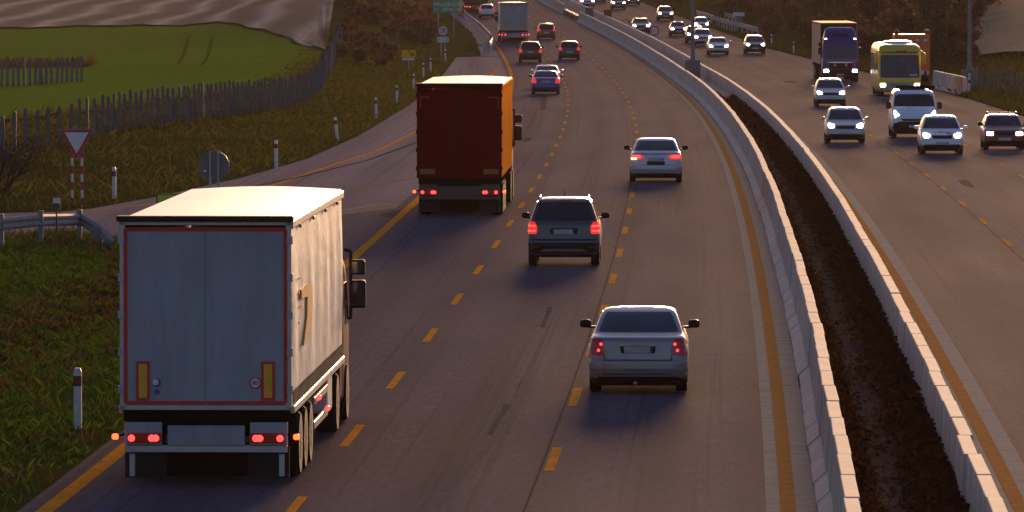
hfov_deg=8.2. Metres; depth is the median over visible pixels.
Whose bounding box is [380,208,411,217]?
asphalt repair
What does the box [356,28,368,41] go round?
shrub
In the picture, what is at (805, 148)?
concrete barrier block
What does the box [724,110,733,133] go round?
concrete barrier block
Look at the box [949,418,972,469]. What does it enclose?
concrete barrier block
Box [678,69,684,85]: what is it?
concrete barrier block
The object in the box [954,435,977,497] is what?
concrete barrier block
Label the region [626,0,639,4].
car
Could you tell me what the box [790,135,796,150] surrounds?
concrete barrier block
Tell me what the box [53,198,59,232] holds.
rail marker
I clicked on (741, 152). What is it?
concrete barrier block
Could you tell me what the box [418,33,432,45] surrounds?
shrub
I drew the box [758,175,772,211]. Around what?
concrete barrier block
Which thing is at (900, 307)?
concrete barrier block
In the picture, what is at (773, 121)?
concrete barrier block
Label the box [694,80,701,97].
concrete barrier block
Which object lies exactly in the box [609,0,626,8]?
car
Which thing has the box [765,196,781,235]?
concrete barrier block
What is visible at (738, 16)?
sign back
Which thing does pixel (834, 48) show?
blue truck
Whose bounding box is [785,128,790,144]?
concrete barrier block
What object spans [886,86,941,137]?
van
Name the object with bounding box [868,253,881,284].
concrete barrier block
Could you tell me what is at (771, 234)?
concrete barrier block
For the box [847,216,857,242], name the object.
concrete barrier block
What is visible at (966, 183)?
asphalt repair
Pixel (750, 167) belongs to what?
concrete barrier block
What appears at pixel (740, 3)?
shrub
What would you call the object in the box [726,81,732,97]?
concrete barrier block
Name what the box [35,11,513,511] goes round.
edge line
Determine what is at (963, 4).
bare tree
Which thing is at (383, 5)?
shrub
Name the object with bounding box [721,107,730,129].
concrete barrier block
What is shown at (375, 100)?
marker post
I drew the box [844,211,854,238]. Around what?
concrete barrier block
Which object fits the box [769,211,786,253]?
concrete barrier block
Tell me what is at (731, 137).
concrete barrier block
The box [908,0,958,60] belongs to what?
bare tree
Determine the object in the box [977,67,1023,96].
wooden fence
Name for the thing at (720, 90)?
concrete barrier block
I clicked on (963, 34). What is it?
bush
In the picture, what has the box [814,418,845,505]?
concrete barrier block
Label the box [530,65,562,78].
car
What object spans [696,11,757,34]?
guardrail
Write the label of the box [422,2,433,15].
shrub
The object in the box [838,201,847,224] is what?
concrete barrier block
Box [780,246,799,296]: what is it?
concrete barrier block
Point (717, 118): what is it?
concrete barrier block
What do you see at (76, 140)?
yield sign
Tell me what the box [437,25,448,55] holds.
round sign
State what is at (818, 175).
concrete barrier block
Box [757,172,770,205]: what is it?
concrete barrier block
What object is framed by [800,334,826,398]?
concrete barrier block
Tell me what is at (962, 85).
concrete barrier block
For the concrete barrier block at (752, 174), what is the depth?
258.15 m
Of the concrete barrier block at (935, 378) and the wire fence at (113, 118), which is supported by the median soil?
the concrete barrier block at (935, 378)
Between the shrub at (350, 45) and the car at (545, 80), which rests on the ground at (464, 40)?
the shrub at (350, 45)
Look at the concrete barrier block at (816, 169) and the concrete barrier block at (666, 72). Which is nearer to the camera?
the concrete barrier block at (816, 169)
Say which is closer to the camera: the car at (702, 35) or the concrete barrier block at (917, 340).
the concrete barrier block at (917, 340)
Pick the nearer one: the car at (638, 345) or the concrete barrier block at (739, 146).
the car at (638, 345)
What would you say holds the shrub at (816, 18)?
on the ground at (464, 40)
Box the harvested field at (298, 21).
[0,0,333,48]
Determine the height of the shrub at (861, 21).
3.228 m
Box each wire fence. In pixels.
[0,55,82,86]
[0,85,191,158]
[178,71,310,119]
[312,22,340,96]
[341,27,402,49]
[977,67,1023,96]
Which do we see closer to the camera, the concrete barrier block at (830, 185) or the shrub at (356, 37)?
the concrete barrier block at (830, 185)
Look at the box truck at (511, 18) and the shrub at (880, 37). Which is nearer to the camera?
the shrub at (880, 37)
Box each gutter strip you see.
[532,0,817,511]
[789,127,1023,511]
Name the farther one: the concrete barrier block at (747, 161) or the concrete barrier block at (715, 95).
the concrete barrier block at (715, 95)
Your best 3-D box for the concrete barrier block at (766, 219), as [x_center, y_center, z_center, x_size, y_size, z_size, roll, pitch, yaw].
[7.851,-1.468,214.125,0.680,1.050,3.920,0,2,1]
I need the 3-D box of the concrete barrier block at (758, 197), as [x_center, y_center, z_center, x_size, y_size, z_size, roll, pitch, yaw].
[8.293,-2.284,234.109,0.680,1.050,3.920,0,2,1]
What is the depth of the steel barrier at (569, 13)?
778.08 m
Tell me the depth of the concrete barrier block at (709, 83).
473.88 m
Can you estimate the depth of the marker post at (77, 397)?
120.68 m
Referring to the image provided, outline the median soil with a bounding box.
[541,2,922,511]
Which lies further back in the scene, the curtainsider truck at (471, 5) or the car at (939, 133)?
the curtainsider truck at (471, 5)
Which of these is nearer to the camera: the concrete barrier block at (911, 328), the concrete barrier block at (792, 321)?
the concrete barrier block at (911, 328)
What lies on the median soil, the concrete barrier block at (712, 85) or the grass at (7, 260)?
the concrete barrier block at (712, 85)
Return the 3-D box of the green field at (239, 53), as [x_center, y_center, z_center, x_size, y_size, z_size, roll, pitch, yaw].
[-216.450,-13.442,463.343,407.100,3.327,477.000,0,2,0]
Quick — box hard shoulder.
[451,13,497,55]
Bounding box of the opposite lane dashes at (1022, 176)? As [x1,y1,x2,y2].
[654,14,1023,177]
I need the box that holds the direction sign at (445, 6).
[433,0,464,38]
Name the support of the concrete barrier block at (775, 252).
on the median soil
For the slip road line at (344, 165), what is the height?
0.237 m
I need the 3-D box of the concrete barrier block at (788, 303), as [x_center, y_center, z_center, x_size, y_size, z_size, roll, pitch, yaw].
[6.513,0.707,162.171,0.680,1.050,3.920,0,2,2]
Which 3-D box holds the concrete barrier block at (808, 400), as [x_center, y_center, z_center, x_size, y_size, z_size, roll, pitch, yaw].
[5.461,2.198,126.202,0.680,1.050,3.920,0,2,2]
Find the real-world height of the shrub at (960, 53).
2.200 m
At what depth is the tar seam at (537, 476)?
135.32 m
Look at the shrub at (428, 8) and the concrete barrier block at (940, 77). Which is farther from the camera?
the shrub at (428, 8)
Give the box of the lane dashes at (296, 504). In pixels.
[285,15,569,511]
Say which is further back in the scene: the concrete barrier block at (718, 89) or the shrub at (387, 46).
the shrub at (387, 46)
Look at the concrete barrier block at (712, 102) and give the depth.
386.06 m
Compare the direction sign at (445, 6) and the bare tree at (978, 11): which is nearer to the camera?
the bare tree at (978, 11)
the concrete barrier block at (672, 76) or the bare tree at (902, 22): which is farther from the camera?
the bare tree at (902, 22)
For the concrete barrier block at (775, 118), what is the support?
on the median soil
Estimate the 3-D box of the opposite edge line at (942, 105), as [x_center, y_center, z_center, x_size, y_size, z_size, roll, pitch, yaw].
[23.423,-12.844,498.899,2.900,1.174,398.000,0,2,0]
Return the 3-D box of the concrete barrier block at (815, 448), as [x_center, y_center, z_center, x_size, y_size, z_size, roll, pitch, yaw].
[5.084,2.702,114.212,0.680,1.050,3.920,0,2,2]
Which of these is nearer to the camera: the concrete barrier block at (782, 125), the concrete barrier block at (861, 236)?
the concrete barrier block at (861, 236)
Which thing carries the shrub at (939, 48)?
on the ground at (464, 40)
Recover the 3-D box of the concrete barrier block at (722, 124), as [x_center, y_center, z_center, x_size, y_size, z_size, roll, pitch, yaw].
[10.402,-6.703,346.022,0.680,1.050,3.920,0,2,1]
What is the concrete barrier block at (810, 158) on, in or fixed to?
on the median soil
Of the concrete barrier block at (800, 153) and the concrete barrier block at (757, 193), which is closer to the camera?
the concrete barrier block at (757, 193)
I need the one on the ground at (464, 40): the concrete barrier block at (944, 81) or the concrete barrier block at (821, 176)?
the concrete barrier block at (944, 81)
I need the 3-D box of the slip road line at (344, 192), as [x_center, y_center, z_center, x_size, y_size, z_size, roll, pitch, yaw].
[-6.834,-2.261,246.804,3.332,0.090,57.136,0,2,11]
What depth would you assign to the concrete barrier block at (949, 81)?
451.57 m
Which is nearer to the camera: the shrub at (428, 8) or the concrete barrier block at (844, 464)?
the concrete barrier block at (844, 464)
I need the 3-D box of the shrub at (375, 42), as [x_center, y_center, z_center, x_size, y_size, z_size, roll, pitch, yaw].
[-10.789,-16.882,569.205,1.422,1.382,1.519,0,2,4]
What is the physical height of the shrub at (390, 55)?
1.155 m
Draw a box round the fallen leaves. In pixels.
[0,253,119,402]
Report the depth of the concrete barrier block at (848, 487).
94.21 m
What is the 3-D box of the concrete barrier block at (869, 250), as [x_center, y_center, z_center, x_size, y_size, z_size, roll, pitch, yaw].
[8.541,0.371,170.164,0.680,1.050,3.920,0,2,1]
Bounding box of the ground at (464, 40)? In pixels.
[0,0,1023,511]
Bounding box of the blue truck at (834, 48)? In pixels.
[812,21,862,81]
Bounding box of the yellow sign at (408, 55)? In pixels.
[402,50,414,69]
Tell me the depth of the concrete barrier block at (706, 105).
397.84 m
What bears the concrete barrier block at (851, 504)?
on the median soil
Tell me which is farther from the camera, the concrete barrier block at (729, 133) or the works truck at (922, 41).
the works truck at (922, 41)
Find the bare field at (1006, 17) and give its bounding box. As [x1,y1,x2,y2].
[972,0,1023,53]
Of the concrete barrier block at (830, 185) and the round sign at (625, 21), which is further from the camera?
the round sign at (625, 21)
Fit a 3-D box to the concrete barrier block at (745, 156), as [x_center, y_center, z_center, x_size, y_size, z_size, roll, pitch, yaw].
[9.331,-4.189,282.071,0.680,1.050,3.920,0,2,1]
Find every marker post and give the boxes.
[74,368,81,428]
[112,167,115,198]
[274,140,277,167]
[334,117,338,140]
[374,98,377,117]
[396,85,397,102]
[968,73,969,91]
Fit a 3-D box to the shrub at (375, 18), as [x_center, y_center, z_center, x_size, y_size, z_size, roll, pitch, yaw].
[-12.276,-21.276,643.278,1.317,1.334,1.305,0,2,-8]
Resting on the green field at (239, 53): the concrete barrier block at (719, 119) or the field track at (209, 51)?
the field track at (209, 51)
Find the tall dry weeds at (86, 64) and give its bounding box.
[0,53,97,68]
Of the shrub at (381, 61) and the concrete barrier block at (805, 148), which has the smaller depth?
the concrete barrier block at (805, 148)
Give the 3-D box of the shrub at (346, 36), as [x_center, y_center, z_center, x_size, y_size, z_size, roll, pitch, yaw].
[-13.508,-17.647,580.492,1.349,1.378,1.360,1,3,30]
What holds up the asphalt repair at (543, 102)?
on the carriageway at (421, 438)
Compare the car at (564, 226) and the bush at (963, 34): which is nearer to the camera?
the car at (564, 226)
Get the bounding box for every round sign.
[199,151,228,187]
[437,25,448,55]
[621,19,629,24]
[650,26,659,39]
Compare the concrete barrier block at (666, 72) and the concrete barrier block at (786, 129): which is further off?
the concrete barrier block at (666, 72)
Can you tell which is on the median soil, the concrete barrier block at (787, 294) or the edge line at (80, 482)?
the concrete barrier block at (787, 294)
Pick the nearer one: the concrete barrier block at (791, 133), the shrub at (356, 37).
the concrete barrier block at (791, 133)
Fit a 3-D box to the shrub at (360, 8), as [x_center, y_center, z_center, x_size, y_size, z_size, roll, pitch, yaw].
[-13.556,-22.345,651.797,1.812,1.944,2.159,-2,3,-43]
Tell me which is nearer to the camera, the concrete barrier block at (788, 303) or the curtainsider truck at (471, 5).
the concrete barrier block at (788, 303)
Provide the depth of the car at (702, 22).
707.64 m
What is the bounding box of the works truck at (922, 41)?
[893,29,929,82]
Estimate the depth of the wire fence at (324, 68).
441.13 m
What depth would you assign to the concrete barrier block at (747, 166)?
270.12 m
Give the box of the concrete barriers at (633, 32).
[558,0,661,51]
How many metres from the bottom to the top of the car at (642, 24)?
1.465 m
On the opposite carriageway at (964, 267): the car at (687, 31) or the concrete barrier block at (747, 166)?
the car at (687, 31)
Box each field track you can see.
[177,36,190,63]
[201,37,214,65]
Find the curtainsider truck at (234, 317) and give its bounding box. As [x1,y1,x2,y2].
[112,186,365,477]
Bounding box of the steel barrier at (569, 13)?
[563,9,578,20]
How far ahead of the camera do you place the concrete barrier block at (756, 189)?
242.04 m
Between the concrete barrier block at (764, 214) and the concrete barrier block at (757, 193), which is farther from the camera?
the concrete barrier block at (757, 193)
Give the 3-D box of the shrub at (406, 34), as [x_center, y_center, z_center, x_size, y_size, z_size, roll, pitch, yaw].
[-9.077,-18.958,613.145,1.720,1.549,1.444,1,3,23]
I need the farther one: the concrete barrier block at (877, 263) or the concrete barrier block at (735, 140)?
the concrete barrier block at (735, 140)
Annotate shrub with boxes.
[324,42,349,55]
[336,47,348,58]
[339,39,356,54]
[340,30,352,42]
[349,31,364,42]
[349,46,369,63]
[353,1,370,18]
[354,38,364,47]
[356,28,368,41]
[359,0,389,9]
[362,2,388,17]
[366,45,376,55]
[367,35,383,49]
[369,12,382,24]
[369,30,385,40]
[374,55,388,66]
[378,34,389,49]
[379,41,399,52]
[379,49,395,60]
[381,25,389,32]
[396,26,415,41]
[405,14,429,29]
[407,0,420,8]
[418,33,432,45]
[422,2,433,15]
[430,19,441,28]
[672,0,687,4]
[713,0,740,19]
[737,0,745,10]
[760,17,778,33]
[797,17,811,40]
[805,12,841,32]
[823,9,840,19]
[837,15,874,32]
[838,13,856,20]
[857,25,872,52]
[857,25,875,46]
[870,29,892,43]
[930,32,949,64]
[951,39,980,63]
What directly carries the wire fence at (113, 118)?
on the ground at (464, 40)
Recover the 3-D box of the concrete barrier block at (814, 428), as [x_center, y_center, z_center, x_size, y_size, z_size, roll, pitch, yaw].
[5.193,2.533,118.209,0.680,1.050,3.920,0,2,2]
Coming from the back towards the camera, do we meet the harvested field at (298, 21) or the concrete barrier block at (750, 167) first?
the harvested field at (298, 21)
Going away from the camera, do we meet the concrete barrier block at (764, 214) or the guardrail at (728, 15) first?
the concrete barrier block at (764, 214)
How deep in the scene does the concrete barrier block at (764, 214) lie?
218.52 m
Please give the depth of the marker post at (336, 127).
318.68 m
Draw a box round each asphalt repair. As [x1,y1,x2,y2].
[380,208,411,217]
[486,404,511,434]
[523,137,531,141]
[540,95,546,109]
[540,307,552,326]
[958,180,974,187]
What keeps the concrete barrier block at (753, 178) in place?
on the median soil
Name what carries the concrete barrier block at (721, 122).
on the median soil
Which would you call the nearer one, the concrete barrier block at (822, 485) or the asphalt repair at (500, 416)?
the concrete barrier block at (822, 485)
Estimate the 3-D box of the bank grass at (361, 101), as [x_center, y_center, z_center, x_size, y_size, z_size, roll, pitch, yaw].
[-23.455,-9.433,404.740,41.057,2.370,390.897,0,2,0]
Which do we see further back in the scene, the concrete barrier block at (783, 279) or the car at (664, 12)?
the car at (664, 12)
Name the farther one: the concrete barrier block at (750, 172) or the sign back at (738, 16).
the sign back at (738, 16)
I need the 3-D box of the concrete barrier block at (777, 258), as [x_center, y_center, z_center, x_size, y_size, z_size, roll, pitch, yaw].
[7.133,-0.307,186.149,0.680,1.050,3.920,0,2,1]
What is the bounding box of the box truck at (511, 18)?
[495,2,528,42]
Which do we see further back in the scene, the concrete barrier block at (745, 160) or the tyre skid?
the concrete barrier block at (745, 160)
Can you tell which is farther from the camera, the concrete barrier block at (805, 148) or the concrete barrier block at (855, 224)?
the concrete barrier block at (805, 148)
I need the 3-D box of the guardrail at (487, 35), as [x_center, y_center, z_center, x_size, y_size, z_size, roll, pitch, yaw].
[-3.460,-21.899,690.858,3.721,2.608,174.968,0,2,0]
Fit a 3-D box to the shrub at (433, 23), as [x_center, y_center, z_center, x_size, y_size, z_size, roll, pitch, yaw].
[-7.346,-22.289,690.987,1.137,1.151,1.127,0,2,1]
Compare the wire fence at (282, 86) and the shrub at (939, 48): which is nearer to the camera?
the wire fence at (282, 86)
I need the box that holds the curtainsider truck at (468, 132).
[413,76,521,213]
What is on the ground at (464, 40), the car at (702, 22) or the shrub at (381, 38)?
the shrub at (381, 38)
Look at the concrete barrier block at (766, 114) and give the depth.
337.94 m
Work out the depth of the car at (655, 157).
255.44 m
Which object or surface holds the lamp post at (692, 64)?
on the median soil
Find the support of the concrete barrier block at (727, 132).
on the median soil
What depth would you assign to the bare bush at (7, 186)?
233.76 m
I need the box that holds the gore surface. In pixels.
[112,208,395,253]
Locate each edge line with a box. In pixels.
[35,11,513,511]
[534,0,795,511]
[807,57,982,119]
[828,174,1023,511]
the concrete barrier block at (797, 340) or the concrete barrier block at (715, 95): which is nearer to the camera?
the concrete barrier block at (797, 340)
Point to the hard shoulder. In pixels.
(478, 36)
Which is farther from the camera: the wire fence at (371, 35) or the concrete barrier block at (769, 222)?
the wire fence at (371, 35)
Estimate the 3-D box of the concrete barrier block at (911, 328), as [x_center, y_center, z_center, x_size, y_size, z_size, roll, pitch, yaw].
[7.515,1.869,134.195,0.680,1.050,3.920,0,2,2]
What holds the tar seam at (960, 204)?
on the opposite carriageway at (964, 267)
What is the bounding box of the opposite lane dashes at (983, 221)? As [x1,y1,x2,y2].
[623,14,1012,245]
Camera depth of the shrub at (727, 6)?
739.15 m
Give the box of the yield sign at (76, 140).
[59,129,93,205]
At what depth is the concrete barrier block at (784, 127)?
298.04 m
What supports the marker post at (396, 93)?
on the ground at (464, 40)
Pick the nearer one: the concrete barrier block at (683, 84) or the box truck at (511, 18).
the concrete barrier block at (683, 84)
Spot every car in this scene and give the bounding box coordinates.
[477,4,495,17]
[516,41,543,62]
[522,190,609,264]
[529,70,562,93]
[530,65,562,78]
[535,23,556,38]
[556,41,581,59]
[579,0,594,6]
[580,306,699,391]
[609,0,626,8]
[624,138,687,181]
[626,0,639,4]
[629,18,651,32]
[655,6,674,19]
[668,22,687,35]
[683,26,701,41]
[695,17,710,28]
[695,28,713,45]
[705,37,730,54]
[742,35,767,53]
[811,78,848,105]
[820,107,868,142]
[914,115,967,153]
[978,111,1023,149]
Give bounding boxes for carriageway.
[17,0,765,511]
[573,0,1023,463]
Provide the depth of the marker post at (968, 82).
437.66 m
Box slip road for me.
[0,57,505,235]
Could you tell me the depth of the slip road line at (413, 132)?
279.35 m
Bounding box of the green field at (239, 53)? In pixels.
[0,21,322,119]
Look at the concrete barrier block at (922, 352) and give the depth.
125.97 m
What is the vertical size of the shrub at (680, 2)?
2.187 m
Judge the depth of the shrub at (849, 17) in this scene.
633.28 m
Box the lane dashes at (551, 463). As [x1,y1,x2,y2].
[529,16,638,470]
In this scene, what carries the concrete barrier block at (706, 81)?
on the median soil
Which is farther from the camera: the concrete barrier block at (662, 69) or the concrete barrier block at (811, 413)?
the concrete barrier block at (662, 69)
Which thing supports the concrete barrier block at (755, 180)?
on the median soil
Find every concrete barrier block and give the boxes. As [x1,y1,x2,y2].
[647,49,653,62]
[656,54,661,68]
[660,57,666,71]
[664,60,671,74]
[670,64,674,78]
[674,66,680,82]
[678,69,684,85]
[681,71,685,86]
[686,74,692,91]
[689,76,695,92]
[690,77,697,94]
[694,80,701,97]
[695,81,702,99]
[697,82,704,99]
[700,85,707,104]
[702,86,709,105]
[703,88,710,106]
[704,89,712,107]
[705,68,710,82]
[705,90,713,109]
[707,70,713,85]
[707,91,714,110]
[708,92,715,111]
[709,93,716,112]
[710,71,716,87]
[710,94,718,114]
[711,96,719,116]
[712,72,717,88]
[713,97,720,118]
[714,98,722,119]
[715,100,723,120]
[716,75,722,91]
[716,101,725,123]
[718,76,724,92]
[718,103,726,124]
[719,77,726,93]
[719,104,727,125]
[720,105,729,127]
[721,78,728,94]
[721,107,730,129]
[722,79,729,95]
[722,109,731,131]
[724,80,731,97]
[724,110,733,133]
[725,112,734,134]
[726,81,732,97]
[726,113,735,136]
[727,115,737,138]
[728,117,738,140]
[729,119,739,143]
[731,120,740,145]
[732,122,742,146]
[733,124,743,150]
[735,126,745,152]
[736,128,747,154]
[737,131,748,158]
[739,133,750,159]
[740,135,751,163]
[742,137,753,165]
[743,139,754,168]
[744,142,755,170]
[745,144,757,173]
[746,147,758,177]
[748,150,760,179]
[749,152,762,182]
[750,156,763,188]
[752,159,764,190]
[753,162,766,194]
[754,165,767,198]
[755,168,768,203]
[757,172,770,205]
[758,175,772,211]
[760,179,774,214]
[761,183,776,219]
[762,105,766,118]
[762,187,778,225]
[765,108,770,122]
[765,191,780,229]
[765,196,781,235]
[767,201,783,239]
[768,112,773,125]
[768,206,785,246]
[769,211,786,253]
[770,113,775,126]
[771,216,789,259]
[772,115,777,129]
[773,221,790,266]
[774,117,779,130]
[775,227,793,271]
[776,233,794,280]
[777,120,783,132]
[778,240,797,287]
[780,124,786,138]
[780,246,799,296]
[782,253,802,302]
[783,126,788,141]
[784,260,805,311]
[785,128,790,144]
[785,268,806,321]
[787,130,792,147]
[787,276,809,332]
[789,132,795,150]
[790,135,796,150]
[790,284,812,341]
[792,137,798,152]
[792,293,815,350]
[793,302,817,362]
[794,139,801,156]
[795,312,820,376]
[797,142,804,159]
[799,145,805,163]
[799,323,834,386]
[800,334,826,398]
[801,345,829,412]
[802,147,808,163]
[803,150,810,167]
[803,358,842,432]
[805,153,812,171]
[806,371,833,448]
[808,156,815,174]
[808,385,839,462]
[810,159,817,177]
[810,401,841,485]
[812,162,820,181]
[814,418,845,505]
[815,165,822,184]
[817,168,825,188]
[817,435,862,511]
[819,172,827,192]
[822,175,830,195]
[824,179,833,200]
[827,183,835,207]
[830,187,838,208]
[832,191,842,214]
[833,454,855,511]
[835,196,845,220]
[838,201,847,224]
[838,475,859,511]
[841,205,851,229]
[842,498,861,511]
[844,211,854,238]
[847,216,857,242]
[850,221,861,246]
[853,227,864,255]
[856,233,868,263]
[860,240,872,268]
[864,246,877,276]
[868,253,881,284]
[872,260,885,294]
[876,267,889,301]
[880,276,894,310]
[884,284,899,322]
[889,293,903,330]
[893,302,909,342]
[897,312,913,353]
[904,323,920,363]
[909,334,927,378]
[915,346,933,395]
[921,358,940,405]
[926,371,945,419]
[930,71,939,86]
[933,386,953,445]
[935,72,944,89]
[939,73,949,90]
[941,401,962,459]
[943,74,954,91]
[948,75,959,93]
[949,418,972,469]
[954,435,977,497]
[955,76,967,94]
[964,454,990,511]
[974,475,999,511]
[986,497,1007,511]
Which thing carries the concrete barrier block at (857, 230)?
on the median soil
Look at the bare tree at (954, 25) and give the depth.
536.66 m
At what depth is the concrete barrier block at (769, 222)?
210.14 m
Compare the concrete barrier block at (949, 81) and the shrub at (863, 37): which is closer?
the concrete barrier block at (949, 81)
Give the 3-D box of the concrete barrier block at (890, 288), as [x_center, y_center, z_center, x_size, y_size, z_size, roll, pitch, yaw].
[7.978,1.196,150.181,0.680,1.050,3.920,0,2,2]
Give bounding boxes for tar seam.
[522,140,633,511]
[876,140,1023,260]
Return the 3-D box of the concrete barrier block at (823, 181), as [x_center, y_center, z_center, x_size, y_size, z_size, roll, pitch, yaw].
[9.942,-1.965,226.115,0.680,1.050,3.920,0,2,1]
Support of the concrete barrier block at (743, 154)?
on the median soil
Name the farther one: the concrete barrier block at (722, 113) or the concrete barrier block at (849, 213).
the concrete barrier block at (722, 113)
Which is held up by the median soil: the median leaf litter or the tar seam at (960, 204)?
the median leaf litter
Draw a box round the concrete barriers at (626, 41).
[538,0,640,53]
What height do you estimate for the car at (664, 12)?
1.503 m
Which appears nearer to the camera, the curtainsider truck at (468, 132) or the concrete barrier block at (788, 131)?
the curtainsider truck at (468, 132)
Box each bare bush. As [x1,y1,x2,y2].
[0,121,59,190]
[0,143,33,181]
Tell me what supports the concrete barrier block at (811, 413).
on the median soil
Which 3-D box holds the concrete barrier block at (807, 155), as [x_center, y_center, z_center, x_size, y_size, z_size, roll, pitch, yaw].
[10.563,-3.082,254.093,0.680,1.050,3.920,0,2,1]
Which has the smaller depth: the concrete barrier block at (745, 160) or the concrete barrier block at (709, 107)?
the concrete barrier block at (745, 160)
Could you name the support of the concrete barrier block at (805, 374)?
on the median soil
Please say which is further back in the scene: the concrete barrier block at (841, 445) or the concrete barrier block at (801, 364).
the concrete barrier block at (801, 364)
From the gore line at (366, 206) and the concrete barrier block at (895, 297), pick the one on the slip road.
the gore line at (366, 206)
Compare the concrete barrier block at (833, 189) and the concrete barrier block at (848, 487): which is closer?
the concrete barrier block at (848, 487)
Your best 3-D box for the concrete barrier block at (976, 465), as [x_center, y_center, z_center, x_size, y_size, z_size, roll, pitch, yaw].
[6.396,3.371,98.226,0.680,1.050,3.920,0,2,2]
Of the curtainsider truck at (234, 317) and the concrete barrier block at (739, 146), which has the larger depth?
the concrete barrier block at (739, 146)
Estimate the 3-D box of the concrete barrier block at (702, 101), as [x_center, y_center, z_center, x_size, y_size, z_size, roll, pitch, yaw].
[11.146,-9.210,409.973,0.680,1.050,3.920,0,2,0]
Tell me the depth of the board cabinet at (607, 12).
734.33 m
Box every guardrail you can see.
[0,210,114,246]
[463,10,493,52]
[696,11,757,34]
[724,12,734,20]
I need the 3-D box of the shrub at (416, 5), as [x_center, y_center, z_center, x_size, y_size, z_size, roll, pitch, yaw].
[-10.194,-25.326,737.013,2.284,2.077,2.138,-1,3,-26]
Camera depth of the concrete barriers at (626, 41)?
689.36 m
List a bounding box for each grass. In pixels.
[0,33,476,212]
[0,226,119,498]
[0,227,124,511]
[765,21,1023,115]
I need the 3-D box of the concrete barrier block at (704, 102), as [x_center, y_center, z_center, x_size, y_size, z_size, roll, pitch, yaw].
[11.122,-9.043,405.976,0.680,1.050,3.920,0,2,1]
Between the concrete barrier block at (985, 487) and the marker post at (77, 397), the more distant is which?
the marker post at (77, 397)
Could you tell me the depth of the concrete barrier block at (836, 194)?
210.17 m
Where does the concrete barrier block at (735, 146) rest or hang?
on the median soil
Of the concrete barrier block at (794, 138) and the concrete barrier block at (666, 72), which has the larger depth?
the concrete barrier block at (666, 72)
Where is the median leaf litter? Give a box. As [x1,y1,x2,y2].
[723,94,969,511]
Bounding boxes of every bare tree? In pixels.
[851,0,891,22]
[875,0,918,39]
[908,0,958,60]
[923,16,961,60]
[945,0,981,31]
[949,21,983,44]
[961,0,998,25]
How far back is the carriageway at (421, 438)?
144.93 m
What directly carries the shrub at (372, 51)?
on the ground at (464, 40)
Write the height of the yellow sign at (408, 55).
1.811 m
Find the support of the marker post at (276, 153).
on the ground at (464, 40)
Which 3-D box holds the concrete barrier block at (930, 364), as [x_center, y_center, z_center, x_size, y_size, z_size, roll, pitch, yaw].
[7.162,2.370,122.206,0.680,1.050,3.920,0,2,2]
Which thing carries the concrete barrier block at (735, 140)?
on the median soil
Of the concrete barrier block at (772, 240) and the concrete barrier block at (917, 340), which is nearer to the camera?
the concrete barrier block at (917, 340)
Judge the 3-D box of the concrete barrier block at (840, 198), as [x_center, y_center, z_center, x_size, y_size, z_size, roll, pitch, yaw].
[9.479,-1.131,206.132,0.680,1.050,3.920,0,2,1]
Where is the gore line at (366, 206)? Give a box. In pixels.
[343,203,390,209]
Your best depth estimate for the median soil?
139.97 m
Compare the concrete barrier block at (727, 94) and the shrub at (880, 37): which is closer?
the concrete barrier block at (727, 94)
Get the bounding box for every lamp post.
[685,0,699,78]
[961,0,976,89]
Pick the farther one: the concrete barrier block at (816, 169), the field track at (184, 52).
the field track at (184, 52)
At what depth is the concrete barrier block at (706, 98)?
401.71 m
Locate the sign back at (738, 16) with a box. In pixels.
[733,12,743,29]
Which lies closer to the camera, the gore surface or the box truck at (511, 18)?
the gore surface
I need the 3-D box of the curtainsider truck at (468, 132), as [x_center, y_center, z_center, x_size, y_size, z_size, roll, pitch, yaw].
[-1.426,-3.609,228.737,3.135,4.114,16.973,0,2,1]
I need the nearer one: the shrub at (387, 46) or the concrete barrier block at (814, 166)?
the concrete barrier block at (814, 166)
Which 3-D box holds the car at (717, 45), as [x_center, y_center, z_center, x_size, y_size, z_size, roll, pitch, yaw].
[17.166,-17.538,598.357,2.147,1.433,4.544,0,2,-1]
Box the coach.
[871,40,925,95]
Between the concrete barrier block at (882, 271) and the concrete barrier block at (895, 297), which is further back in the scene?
the concrete barrier block at (882, 271)
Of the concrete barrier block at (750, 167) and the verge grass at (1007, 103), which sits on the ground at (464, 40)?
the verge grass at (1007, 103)
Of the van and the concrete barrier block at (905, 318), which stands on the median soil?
the concrete barrier block at (905, 318)
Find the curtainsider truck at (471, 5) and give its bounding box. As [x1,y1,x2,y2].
[463,0,487,12]
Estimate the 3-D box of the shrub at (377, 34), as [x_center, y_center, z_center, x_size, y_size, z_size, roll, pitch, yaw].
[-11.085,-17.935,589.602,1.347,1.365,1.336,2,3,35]
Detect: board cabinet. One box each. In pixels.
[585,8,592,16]
[604,9,611,17]
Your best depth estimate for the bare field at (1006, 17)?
578.36 m
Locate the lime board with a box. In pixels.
[156,193,180,203]
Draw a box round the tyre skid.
[433,333,547,506]
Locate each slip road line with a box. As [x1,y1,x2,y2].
[16,67,499,213]
[95,176,416,215]
[255,142,416,185]

